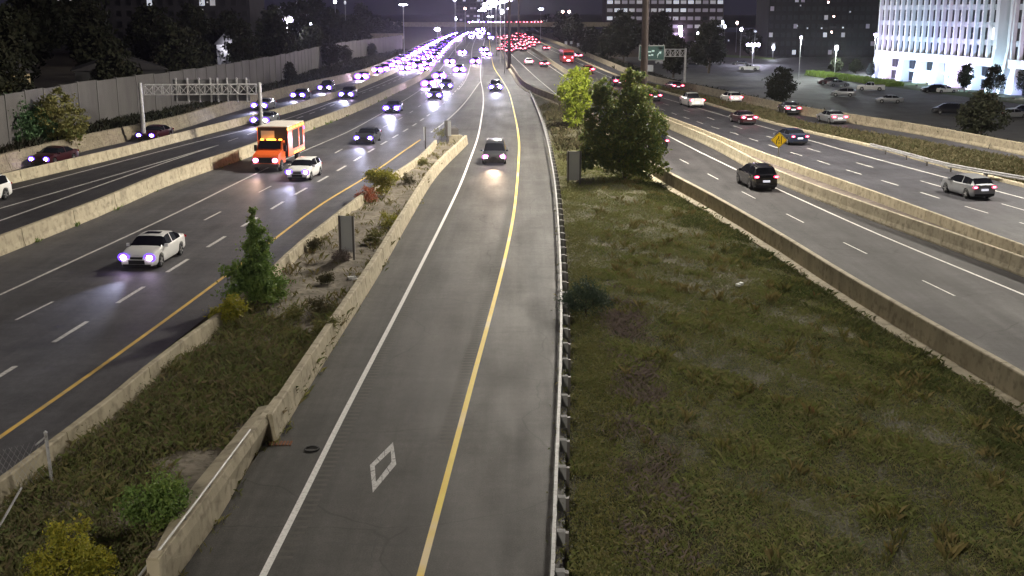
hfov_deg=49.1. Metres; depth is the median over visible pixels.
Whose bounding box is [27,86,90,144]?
roadside bush
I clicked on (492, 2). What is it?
street lamp
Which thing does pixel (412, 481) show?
pavement cracks
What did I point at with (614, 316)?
dead weeds
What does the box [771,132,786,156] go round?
warning sign
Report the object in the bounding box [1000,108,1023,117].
sedan car
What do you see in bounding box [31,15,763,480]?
ground
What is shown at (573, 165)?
sign board
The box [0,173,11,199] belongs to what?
sport utility car
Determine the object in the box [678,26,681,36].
illuminated sign
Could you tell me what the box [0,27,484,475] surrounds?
express road
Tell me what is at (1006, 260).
concrete barrier
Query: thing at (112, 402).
concrete barrier
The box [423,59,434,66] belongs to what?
minivan
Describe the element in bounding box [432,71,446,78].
sedan car
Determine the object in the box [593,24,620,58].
dark tree
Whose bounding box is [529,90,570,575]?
guard rail
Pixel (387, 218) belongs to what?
weed clump
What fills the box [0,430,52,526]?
fence
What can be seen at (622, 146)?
broad tree
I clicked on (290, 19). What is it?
street lamp
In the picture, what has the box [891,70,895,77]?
window
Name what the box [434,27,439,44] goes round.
street lamp
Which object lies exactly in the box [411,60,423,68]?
minivan
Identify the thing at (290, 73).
dark tree
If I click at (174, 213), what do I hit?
white edge line
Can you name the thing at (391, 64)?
sedan car
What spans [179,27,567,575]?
carpool road
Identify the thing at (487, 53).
sport utility car
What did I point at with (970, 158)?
strip grass
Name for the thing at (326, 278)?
weed clump
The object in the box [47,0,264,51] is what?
apartment block
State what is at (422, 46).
minivan
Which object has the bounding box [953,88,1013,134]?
dark tree
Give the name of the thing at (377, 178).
yellow shrub
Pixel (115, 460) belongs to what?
undergrowth
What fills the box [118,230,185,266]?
sedan car
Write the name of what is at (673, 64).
dark tree
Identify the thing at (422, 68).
sedan car
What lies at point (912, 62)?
window
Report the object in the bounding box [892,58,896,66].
window
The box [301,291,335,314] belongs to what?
weed clump
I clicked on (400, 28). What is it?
dark tree
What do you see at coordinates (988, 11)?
window
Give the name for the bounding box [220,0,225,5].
window
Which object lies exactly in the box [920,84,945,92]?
sport utility car
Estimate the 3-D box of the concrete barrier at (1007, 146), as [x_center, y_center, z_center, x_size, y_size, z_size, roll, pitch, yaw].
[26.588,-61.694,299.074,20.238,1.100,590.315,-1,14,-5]
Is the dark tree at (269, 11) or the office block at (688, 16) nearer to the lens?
the dark tree at (269, 11)
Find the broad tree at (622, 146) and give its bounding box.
[576,67,672,181]
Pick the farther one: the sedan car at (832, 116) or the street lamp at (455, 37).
the street lamp at (455, 37)
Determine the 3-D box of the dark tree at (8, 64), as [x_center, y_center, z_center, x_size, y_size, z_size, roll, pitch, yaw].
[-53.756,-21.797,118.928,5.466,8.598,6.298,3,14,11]
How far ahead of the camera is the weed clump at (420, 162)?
90.83 m
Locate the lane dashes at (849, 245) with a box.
[680,159,954,295]
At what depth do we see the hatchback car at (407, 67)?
237.62 m
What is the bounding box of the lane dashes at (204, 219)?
[15,45,467,319]
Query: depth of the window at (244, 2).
319.75 m
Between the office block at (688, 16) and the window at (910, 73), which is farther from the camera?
the office block at (688, 16)
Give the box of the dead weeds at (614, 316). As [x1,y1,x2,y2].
[590,283,715,575]
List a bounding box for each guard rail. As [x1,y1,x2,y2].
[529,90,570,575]
[870,143,1023,179]
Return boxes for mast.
[506,0,510,68]
[518,0,519,41]
[639,0,648,148]
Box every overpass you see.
[370,33,403,38]
[393,22,611,37]
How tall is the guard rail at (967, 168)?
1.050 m
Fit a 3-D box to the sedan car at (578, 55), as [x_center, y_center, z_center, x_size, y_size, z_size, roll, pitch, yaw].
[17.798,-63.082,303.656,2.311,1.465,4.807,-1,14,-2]
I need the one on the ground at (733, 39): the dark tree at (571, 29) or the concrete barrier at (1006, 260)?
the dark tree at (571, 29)
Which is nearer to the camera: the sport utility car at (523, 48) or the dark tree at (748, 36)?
the sport utility car at (523, 48)
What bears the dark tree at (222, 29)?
on the embankment
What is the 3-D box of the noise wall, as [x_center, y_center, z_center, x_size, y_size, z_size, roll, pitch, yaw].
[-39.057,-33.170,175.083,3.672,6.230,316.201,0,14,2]
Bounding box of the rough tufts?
[585,174,1023,575]
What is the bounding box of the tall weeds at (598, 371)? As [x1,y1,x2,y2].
[553,155,652,575]
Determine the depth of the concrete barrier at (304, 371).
45.52 m
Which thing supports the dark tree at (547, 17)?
on the ground at (733, 39)
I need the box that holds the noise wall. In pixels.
[0,35,402,146]
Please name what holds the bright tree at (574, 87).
on the grass bank
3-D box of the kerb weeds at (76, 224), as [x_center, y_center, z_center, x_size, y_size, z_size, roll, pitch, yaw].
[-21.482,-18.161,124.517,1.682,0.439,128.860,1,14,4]
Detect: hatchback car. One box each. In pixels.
[285,156,321,179]
[390,58,400,64]
[398,63,410,70]
[524,58,533,64]
[720,91,742,101]
[940,173,996,197]
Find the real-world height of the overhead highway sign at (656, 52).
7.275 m
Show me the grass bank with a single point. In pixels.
(540, 101)
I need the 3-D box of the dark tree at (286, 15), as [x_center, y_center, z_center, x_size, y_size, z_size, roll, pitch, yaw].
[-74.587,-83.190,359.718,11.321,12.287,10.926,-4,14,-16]
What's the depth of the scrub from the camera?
116.57 m
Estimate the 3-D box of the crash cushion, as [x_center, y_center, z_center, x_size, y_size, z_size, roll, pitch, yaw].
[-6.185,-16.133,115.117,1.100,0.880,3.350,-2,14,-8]
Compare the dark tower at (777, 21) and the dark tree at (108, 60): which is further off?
the dark tower at (777, 21)
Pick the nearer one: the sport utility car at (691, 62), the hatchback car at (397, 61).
the hatchback car at (397, 61)
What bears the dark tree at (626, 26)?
on the ground at (733, 39)
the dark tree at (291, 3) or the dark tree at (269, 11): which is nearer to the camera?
the dark tree at (269, 11)
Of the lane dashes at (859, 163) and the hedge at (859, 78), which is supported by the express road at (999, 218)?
the lane dashes at (859, 163)
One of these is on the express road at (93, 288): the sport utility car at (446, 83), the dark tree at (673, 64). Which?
the sport utility car at (446, 83)
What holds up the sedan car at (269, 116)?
on the collector road at (224, 143)
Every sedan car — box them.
[28,145,78,165]
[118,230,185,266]
[136,124,173,140]
[250,98,276,109]
[250,111,279,124]
[290,88,310,98]
[354,71,369,79]
[354,127,380,143]
[372,65,383,72]
[382,100,402,112]
[387,61,394,67]
[418,65,431,71]
[420,78,436,86]
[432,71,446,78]
[444,58,455,63]
[457,49,466,54]
[540,60,549,66]
[574,53,582,57]
[647,132,668,147]
[648,90,661,100]
[665,81,683,89]
[708,60,722,64]
[729,110,757,123]
[732,60,747,64]
[774,128,808,144]
[777,102,801,114]
[816,110,847,123]
[826,80,849,86]
[875,95,903,102]
[936,85,957,92]
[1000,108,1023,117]
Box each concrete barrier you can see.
[0,30,472,255]
[0,32,451,172]
[0,66,399,183]
[0,140,436,506]
[264,135,467,442]
[496,32,1023,415]
[512,34,1023,255]
[520,40,1023,276]
[532,33,1023,155]
[541,42,1023,187]
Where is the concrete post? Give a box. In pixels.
[146,550,166,575]
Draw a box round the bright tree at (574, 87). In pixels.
[553,65,594,128]
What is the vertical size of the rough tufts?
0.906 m
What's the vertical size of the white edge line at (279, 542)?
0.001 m
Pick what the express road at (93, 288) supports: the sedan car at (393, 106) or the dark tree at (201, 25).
the sedan car at (393, 106)
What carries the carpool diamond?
on the carpool road at (496, 510)
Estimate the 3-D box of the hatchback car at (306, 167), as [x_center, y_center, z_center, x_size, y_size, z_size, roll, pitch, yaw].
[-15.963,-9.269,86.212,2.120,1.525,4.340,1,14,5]
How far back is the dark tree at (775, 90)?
182.38 m
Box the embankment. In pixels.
[0,31,453,153]
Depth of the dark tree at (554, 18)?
711.63 m
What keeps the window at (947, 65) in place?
in the white office building
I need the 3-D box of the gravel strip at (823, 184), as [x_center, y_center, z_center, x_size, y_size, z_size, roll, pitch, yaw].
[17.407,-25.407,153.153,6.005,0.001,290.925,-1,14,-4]
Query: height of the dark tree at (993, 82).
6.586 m
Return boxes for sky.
[0,0,756,31]
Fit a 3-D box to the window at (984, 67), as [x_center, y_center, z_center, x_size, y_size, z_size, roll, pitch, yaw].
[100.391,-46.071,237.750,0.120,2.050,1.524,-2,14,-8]
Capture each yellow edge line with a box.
[0,140,419,438]
[417,40,519,575]
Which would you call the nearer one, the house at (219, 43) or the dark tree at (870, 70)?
the house at (219, 43)
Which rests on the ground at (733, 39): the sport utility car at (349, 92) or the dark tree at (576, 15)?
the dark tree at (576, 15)
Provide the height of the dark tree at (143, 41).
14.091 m
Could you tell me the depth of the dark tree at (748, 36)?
418.44 m
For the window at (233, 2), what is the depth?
319.79 m
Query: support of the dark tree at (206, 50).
on the embankment
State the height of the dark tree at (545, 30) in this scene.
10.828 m
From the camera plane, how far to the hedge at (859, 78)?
267.55 m
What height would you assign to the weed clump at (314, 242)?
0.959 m
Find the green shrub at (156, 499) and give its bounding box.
[109,464,197,536]
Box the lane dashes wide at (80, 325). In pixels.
[0,81,463,376]
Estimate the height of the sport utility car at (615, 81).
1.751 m
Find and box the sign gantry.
[138,78,263,141]
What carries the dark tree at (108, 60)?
on the embankment
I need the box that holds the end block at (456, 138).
[449,135,462,142]
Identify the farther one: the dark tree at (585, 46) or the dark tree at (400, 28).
the dark tree at (400, 28)
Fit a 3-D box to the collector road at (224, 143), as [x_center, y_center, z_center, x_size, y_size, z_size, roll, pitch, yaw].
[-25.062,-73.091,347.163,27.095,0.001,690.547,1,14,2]
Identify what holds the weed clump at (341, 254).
on the median bed
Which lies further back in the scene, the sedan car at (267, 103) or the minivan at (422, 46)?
the minivan at (422, 46)
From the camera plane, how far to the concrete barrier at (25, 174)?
103.82 m
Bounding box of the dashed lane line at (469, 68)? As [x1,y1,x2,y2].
[458,37,476,89]
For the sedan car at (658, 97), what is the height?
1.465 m
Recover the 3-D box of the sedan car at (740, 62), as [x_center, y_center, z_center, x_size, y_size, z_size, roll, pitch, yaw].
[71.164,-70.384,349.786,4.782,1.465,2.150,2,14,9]
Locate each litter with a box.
[347,276,357,279]
[735,282,743,286]
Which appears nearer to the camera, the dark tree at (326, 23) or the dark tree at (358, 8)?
the dark tree at (326, 23)
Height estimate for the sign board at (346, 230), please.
2.590 m
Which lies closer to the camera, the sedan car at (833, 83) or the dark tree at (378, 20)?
the sedan car at (833, 83)
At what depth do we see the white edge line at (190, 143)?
104.56 m
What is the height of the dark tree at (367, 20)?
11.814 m
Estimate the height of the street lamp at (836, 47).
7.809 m
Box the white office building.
[871,0,1023,94]
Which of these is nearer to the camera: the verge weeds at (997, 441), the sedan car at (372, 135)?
the verge weeds at (997, 441)
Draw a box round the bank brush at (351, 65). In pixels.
[0,49,408,153]
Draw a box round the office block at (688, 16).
[602,0,723,45]
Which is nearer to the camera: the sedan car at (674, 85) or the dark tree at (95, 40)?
the dark tree at (95, 40)
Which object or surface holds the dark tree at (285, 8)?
on the embankment
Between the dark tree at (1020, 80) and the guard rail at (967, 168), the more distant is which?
the dark tree at (1020, 80)
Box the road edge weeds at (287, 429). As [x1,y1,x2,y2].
[178,200,423,575]
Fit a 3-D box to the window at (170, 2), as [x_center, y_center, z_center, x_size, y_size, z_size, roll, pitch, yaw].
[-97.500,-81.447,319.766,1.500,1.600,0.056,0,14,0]
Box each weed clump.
[282,300,307,321]
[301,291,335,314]
[305,235,324,250]
[309,315,340,338]
[315,269,335,284]
[329,246,352,260]
[361,227,386,242]
[378,210,398,227]
[400,171,415,184]
[417,156,428,165]
[432,127,446,138]
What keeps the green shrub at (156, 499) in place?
on the median bed
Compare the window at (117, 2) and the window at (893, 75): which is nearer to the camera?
the window at (893, 75)
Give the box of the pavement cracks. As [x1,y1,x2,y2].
[302,250,547,560]
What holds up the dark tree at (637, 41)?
on the ground at (733, 39)
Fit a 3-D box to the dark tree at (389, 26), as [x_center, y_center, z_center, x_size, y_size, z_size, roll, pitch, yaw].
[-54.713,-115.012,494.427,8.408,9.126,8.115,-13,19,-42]
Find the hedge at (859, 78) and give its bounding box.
[804,69,903,86]
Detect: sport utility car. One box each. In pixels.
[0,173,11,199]
[317,79,334,91]
[338,85,357,98]
[381,63,389,71]
[405,52,411,58]
[426,86,442,99]
[439,78,452,89]
[452,64,465,72]
[470,57,481,63]
[482,50,491,56]
[489,79,502,90]
[519,46,526,50]
[581,65,594,73]
[610,75,623,85]
[687,59,697,64]
[736,162,778,188]
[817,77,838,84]
[831,87,855,96]
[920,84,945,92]
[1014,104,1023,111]
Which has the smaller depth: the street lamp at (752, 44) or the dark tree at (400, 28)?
the street lamp at (752, 44)
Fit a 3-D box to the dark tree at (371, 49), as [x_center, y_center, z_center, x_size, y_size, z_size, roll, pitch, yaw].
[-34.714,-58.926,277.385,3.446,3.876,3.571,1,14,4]
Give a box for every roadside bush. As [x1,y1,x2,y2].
[0,92,40,141]
[22,105,57,140]
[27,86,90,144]
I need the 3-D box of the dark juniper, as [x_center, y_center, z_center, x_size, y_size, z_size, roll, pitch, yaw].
[2.965,0.428,46.756,2.765,2.064,2.193,-4,15,-17]
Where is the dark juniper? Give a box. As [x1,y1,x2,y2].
[551,275,614,316]
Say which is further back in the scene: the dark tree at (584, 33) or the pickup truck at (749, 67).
the dark tree at (584, 33)
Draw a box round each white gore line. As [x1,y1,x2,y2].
[0,145,217,220]
[0,147,209,208]
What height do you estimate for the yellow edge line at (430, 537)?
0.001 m
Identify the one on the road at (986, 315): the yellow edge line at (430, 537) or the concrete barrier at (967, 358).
the concrete barrier at (967, 358)
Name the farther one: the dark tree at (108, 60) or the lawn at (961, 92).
the lawn at (961, 92)
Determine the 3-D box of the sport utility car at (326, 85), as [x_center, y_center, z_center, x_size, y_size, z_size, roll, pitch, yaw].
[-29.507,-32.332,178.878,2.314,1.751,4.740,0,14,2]
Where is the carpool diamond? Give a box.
[370,443,395,491]
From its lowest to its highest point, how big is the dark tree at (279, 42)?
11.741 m
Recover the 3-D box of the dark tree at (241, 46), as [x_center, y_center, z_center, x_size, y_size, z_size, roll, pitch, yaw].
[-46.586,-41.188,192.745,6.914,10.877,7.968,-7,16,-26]
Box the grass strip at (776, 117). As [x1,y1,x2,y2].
[541,41,1023,182]
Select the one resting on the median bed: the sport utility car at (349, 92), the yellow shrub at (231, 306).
the yellow shrub at (231, 306)
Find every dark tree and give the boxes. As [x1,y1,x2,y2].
[0,1,57,81]
[0,11,38,84]
[0,44,36,93]
[0,75,10,94]
[5,0,76,65]
[52,0,110,41]
[62,0,115,63]
[70,21,134,71]
[74,25,119,64]
[85,46,143,80]
[120,0,180,63]
[152,22,208,72]
[171,26,218,66]
[172,1,210,27]
[181,13,222,65]
[206,17,226,56]
[209,23,260,63]
[215,8,250,31]
[220,16,262,62]
[254,6,283,34]
[255,5,285,42]
[258,12,297,57]
[278,2,299,22]
[278,11,290,29]
[282,61,297,80]
[287,0,318,18]
[289,0,321,40]
[293,23,331,51]
[311,10,342,40]
[313,0,325,18]
[319,6,344,19]
[320,37,344,66]
[328,19,358,42]
[340,44,352,60]
[347,2,371,21]
[350,14,372,39]
[355,11,372,32]
[366,21,383,32]
[367,42,378,56]
[371,15,384,32]
[383,18,396,32]
[394,20,402,32]
[533,17,551,35]
[542,14,551,21]
[549,17,556,30]
[551,15,570,42]
[554,10,566,18]
[560,15,586,44]
[569,13,580,42]
[575,21,586,47]
[577,26,604,54]
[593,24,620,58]
[608,8,627,27]
[613,11,641,61]
[632,22,641,46]
[639,22,671,44]
[649,9,674,43]
[661,34,693,77]
[688,32,728,67]
[690,18,727,72]
[737,28,762,55]
[762,66,799,101]
[827,57,843,72]
[848,58,863,73]
[866,62,874,76]
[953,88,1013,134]
[955,63,974,91]
[980,63,1006,92]
[1015,60,1023,90]
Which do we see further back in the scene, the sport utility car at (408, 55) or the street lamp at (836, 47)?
the sport utility car at (408, 55)
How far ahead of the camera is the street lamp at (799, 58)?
277.68 m
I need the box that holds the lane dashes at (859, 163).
[555,69,1022,209]
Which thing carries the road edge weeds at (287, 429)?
on the carpool road at (496, 510)
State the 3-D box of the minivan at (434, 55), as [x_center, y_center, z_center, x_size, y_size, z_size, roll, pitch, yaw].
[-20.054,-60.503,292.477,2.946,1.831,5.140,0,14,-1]
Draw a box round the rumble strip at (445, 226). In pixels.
[277,176,512,558]
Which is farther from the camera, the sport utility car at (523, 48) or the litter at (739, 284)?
the sport utility car at (523, 48)
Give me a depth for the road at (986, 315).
59.15 m
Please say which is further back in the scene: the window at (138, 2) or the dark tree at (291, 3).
the dark tree at (291, 3)
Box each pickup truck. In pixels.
[679,92,704,106]
[739,64,759,70]
[856,82,884,90]
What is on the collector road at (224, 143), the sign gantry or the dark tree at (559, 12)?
the sign gantry
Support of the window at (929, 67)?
in the white office building
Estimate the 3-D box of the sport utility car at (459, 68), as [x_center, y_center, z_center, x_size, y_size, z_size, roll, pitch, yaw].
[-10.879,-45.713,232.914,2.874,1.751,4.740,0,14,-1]
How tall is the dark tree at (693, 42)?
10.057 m
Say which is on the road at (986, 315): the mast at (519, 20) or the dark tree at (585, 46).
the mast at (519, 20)
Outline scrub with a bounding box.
[539,102,608,160]
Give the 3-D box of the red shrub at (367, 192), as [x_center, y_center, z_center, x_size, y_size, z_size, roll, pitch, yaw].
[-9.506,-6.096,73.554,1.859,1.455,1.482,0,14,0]
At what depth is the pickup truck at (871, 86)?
236.91 m
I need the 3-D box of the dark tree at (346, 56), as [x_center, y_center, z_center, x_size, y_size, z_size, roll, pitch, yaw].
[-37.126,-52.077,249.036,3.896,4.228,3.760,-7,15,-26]
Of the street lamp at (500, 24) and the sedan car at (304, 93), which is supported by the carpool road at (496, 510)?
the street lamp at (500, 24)
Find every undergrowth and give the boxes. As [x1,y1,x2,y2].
[0,297,359,575]
[216,140,455,333]
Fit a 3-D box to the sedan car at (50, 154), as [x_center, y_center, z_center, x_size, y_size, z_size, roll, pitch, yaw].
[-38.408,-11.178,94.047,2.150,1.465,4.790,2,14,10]
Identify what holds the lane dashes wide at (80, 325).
on the express road at (93, 288)
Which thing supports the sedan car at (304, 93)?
on the ramp road at (285, 101)
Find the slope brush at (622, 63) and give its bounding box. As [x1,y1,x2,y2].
[589,54,1022,148]
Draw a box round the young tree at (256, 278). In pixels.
[210,206,295,306]
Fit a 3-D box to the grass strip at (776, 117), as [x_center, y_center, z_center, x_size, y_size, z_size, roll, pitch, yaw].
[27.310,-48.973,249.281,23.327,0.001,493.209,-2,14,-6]
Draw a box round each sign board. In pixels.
[338,215,354,259]
[423,126,425,148]
[444,120,450,143]
[567,151,580,184]
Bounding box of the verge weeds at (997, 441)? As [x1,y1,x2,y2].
[604,160,1023,476]
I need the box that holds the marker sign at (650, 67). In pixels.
[648,65,652,70]
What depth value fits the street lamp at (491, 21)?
394.06 m
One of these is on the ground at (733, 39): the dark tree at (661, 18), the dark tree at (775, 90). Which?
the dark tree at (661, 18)
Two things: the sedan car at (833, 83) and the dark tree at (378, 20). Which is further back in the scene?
the dark tree at (378, 20)
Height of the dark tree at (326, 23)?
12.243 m
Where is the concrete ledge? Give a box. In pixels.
[138,396,279,575]
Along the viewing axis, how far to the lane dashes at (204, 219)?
49.30 m
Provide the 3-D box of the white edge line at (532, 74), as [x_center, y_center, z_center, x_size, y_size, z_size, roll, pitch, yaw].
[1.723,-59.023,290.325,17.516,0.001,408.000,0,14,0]
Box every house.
[5,62,32,82]
[71,54,167,81]
[214,30,236,64]
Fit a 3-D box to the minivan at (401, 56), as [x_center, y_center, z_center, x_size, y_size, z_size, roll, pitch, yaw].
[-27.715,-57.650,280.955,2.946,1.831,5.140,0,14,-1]
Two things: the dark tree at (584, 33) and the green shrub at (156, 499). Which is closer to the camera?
the green shrub at (156, 499)
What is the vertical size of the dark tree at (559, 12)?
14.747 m
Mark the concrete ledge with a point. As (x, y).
(183, 537)
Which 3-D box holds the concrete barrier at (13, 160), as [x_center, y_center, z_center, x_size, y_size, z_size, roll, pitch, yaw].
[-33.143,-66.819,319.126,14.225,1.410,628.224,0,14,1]
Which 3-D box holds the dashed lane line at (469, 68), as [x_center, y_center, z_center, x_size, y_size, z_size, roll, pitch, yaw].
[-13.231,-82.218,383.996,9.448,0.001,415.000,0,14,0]
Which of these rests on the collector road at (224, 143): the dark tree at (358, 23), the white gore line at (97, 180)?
the white gore line at (97, 180)
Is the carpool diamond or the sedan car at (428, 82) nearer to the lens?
the carpool diamond
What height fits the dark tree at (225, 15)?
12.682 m
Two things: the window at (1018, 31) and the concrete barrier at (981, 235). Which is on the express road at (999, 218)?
the concrete barrier at (981, 235)
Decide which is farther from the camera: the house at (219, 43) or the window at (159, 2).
the window at (159, 2)
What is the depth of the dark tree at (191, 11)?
263.44 m
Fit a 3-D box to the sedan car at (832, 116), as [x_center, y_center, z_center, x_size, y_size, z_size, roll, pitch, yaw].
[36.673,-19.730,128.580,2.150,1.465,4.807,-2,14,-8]
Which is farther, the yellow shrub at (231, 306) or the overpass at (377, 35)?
the overpass at (377, 35)
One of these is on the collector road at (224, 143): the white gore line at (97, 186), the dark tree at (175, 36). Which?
the white gore line at (97, 186)
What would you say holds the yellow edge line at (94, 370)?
on the express road at (93, 288)
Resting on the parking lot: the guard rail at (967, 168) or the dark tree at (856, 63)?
the dark tree at (856, 63)
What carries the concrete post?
on the concrete ledge
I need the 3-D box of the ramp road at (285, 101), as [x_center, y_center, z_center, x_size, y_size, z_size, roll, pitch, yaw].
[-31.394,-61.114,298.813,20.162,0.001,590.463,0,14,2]
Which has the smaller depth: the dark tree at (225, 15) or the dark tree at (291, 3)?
the dark tree at (225, 15)
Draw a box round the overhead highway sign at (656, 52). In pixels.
[639,44,686,82]
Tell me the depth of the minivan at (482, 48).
348.60 m
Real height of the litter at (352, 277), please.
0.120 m
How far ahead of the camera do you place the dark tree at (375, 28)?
392.23 m
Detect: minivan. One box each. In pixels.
[396,54,406,61]
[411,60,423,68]
[418,44,425,49]
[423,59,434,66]
[430,53,439,59]
[434,50,442,56]
[479,46,487,51]
[481,137,507,163]
[931,103,964,113]
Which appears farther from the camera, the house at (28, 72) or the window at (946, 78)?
the window at (946, 78)
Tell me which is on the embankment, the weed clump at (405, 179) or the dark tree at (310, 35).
the dark tree at (310, 35)
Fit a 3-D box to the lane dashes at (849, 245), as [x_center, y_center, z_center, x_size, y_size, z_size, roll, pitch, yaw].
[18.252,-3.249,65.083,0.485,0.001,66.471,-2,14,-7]
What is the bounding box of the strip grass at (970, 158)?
[634,79,1023,182]
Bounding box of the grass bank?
[533,94,1023,575]
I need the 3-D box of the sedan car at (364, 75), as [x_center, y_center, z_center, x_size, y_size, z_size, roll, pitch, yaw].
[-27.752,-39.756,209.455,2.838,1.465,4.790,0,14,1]
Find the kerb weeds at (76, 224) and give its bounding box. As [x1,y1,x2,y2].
[35,87,407,241]
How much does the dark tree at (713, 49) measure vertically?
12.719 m
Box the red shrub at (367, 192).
[354,184,379,202]
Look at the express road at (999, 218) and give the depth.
91.96 m
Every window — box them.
[115,0,120,5]
[117,21,122,26]
[126,0,130,5]
[136,0,141,5]
[157,0,162,5]
[168,0,172,5]
[178,0,183,5]
[210,0,214,5]
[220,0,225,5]
[231,0,235,5]
[241,0,246,5]
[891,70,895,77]
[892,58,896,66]
[909,72,913,79]
[910,60,914,68]
[927,61,931,69]
[944,75,948,84]
[945,63,949,71]
[982,66,987,75]
[986,10,989,21]
[1015,47,1017,58]
[1016,28,1019,40]
[1018,10,1021,22]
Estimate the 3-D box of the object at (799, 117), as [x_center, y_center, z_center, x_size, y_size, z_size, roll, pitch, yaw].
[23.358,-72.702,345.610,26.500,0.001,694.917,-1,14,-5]
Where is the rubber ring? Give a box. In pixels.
[304,445,319,451]
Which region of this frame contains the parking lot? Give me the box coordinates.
[617,57,1023,142]
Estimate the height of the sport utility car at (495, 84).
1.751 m
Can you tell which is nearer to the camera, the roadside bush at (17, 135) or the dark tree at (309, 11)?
the roadside bush at (17, 135)
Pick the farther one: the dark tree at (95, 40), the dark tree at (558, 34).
the dark tree at (558, 34)
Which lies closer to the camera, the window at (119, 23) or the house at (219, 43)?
the house at (219, 43)
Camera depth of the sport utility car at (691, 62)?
348.93 m
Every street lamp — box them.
[285,17,292,46]
[399,4,407,68]
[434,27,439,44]
[454,0,455,54]
[482,6,494,36]
[483,3,498,46]
[486,1,505,54]
[488,0,511,63]
[504,0,504,72]
[746,43,759,61]
[798,36,802,78]
[834,45,838,71]
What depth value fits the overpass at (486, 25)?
515.95 m
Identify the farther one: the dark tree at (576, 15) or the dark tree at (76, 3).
the dark tree at (576, 15)
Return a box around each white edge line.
[0,49,454,294]
[12,70,409,189]
[259,40,484,575]
[431,81,480,131]
[496,40,556,94]
[527,51,1023,294]
[542,46,1021,197]
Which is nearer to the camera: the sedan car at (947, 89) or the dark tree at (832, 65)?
the sedan car at (947, 89)
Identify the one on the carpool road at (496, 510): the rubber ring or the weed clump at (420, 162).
the rubber ring
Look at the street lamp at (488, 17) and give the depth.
543.78 m
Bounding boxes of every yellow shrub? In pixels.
[22,513,120,575]
[202,292,250,323]
[361,166,402,194]
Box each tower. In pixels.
[455,0,490,21]
[754,0,879,56]
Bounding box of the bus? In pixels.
[559,49,573,62]
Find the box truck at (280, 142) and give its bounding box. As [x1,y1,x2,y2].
[251,120,304,170]
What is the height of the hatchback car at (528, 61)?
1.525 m
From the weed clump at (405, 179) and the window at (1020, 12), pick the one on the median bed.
the weed clump at (405, 179)
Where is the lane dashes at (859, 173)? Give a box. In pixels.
[662,109,1023,223]
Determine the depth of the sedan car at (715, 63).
348.92 m
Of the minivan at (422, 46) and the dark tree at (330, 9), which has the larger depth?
the dark tree at (330, 9)
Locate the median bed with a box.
[0,141,456,575]
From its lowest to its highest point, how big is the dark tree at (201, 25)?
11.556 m
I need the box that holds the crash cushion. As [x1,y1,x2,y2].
[448,125,458,136]
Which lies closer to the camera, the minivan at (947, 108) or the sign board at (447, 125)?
the sign board at (447, 125)
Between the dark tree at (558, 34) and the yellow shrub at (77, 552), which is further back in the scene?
the dark tree at (558, 34)
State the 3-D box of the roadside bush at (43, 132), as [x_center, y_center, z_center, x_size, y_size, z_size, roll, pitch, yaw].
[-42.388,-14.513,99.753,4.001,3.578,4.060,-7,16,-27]
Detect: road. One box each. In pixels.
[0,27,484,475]
[0,68,423,233]
[6,40,441,172]
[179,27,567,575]
[492,27,1023,370]
[501,27,1023,243]
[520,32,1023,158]
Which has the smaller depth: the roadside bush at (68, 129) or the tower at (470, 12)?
the roadside bush at (68, 129)
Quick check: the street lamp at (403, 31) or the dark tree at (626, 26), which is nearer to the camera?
the street lamp at (403, 31)
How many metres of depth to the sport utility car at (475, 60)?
268.03 m
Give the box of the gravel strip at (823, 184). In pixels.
[745,153,972,238]
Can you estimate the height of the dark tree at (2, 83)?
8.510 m
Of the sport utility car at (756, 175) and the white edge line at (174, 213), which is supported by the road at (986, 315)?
the sport utility car at (756, 175)
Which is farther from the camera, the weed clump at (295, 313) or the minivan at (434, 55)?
the minivan at (434, 55)
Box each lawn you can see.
[726,55,775,59]
[804,75,1023,103]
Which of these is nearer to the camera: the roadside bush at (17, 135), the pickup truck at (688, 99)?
the roadside bush at (17, 135)
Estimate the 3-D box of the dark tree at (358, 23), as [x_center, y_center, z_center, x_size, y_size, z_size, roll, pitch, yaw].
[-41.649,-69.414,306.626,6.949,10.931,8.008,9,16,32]
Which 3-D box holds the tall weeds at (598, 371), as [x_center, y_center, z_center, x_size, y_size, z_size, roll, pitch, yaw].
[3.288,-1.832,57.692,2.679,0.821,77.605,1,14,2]
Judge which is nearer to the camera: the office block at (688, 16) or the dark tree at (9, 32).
the dark tree at (9, 32)
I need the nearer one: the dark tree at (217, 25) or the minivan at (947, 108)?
the minivan at (947, 108)

